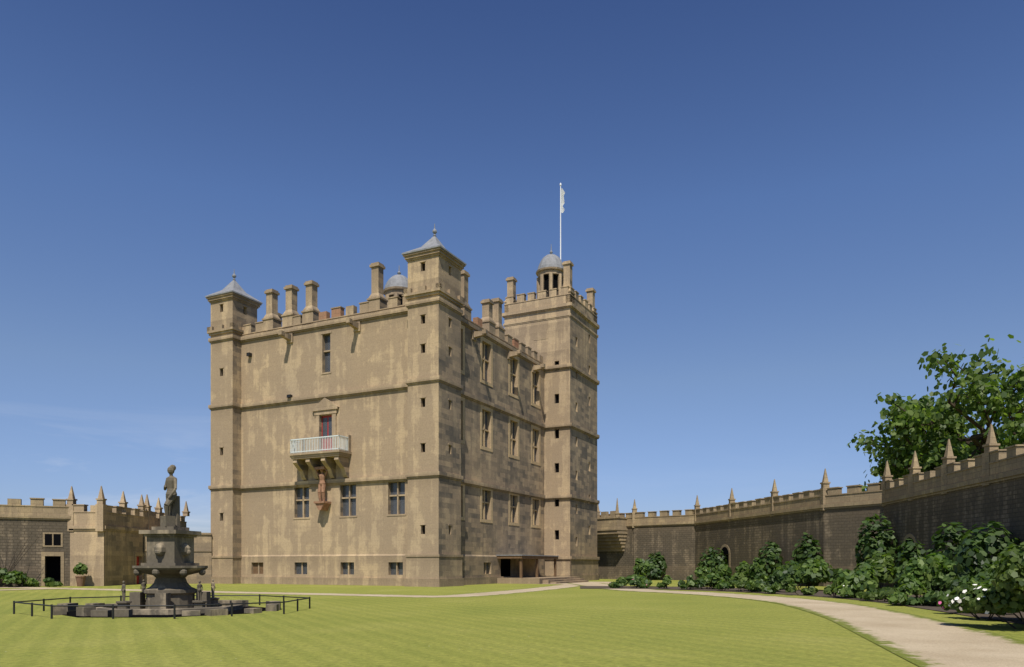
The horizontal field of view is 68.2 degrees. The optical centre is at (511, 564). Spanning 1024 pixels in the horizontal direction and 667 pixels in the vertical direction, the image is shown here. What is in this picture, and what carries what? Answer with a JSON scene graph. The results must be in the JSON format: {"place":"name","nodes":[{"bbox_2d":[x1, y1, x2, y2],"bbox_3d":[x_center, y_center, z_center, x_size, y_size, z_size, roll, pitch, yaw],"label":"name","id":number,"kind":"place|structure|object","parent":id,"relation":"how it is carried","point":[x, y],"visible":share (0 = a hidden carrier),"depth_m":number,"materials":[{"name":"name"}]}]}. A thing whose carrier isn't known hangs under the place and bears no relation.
{"place":"outdoors","nodes":[
{"label":"outdoors","id":0,"kind":"place"},
{"bbox_2d":[0,579,1023,666],"bbox_3d":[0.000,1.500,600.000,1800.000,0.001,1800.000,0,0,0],"label":"lawn ground","id":1,"kind":"structure","parent":0,"point":[573,627],"depth_m":16.99,"materials":[{"name":"green plant"}]},
{"bbox_2d":[75,576,85,585],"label":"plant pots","id":2,"kind":"object","parent":1,"relation":"on","point":[80,580],"visible":1,"depth_m":52.20,"materials":[{"name":"ceramic"}]},
{"bbox_2d":[66,486,211,585],"bbox_3d":[-32.525,-2.550,57.465,18.610,8.100,17.590,0,0,0],"label":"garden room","id":3,"kind":"object","parent":1,"relation":"on","point":[108,545],"visible":0.8,"depth_m":54.70,"materials":[{"name":"beige stone"}]},
{"bbox_2d":[13,594,309,618],"bbox_3d":[-11.060,1.300,24.500,8.271,0.400,7.127,0,0,0],"label":"low railing","id":4,"kind":"object","parent":1,"relation":"on","point":[174,606],"visible":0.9,"depth_m":21.99,"materials":[{"name":"black metal"}]},
{"bbox_2d":[53,465,280,617],"bbox_3d":[-11.051,-0.878,24.500,6.866,4.757,6.098,0,0,0],"label":"fountain","id":5,"kind":"object","parent":1,"relation":"on","point":[170,565],"visible":0.99,"depth_m":23.99,"materials":[{"name":"stone"}]},
{"bbox_2d":[205,183,599,586],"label":"castle","id":6,"kind":"structure","parent":1,"relation":"on","point":[417,427],"depth_m":58.25,"materials":[{"name":"beige stone"}]},
{"bbox_2d":[0,424,1023,590],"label":"garden wall","id":7,"kind":"structure","parent":1,"relation":"on","point":[985,487],"depth_m":52.11,"materials":[{"name":"brown stone"}]},
{"bbox_2d":[0,513,1023,628],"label":"border planting","id":8,"kind":"object","parent":1,"relation":"on","point":[971,576],"visible":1,"depth_m":36.49,"materials":[{"name":"green plant"}]},
{"bbox_2d":[0,582,1023,666],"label":"gravel paths","id":9,"kind":"structure","parent":1,"relation":"on","point":[920,641],"depth_m":17.38,"materials":[{"name":"beige gravel"}]},
{"bbox_2d":[580,586,1023,623],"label":"flower bed","id":10,"kind":"object","parent":1,"relation":"on","point":[1010,617],"visible":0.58,"depth_m":36.39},
{"bbox_2d":[864,435,974,478],"bbox_3d":[33.362,-4.539,59.320,9.662,12.103,10.789,0,0,36],"label":"tree","id":11,"kind":"object","parent":1,"relation":"on","point":[878,470],"visible":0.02,"depth_m":58.08,"materials":[{"name":"green plant"}]},
{"bbox_2d":[846,334,1023,491],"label":"tree","id":12,"kind":"object","parent":1,"relation":"on","point":[912,424],"visible":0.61,"depth_m":48.10,"materials":[{"name":"green plant"}]},
{"bbox_2d":[0,0,1023,532],"label":"sky","id":13,"kind":"structure","parent":0,"point":[773,209],"materials":[{"name":"blue"}]}
]}

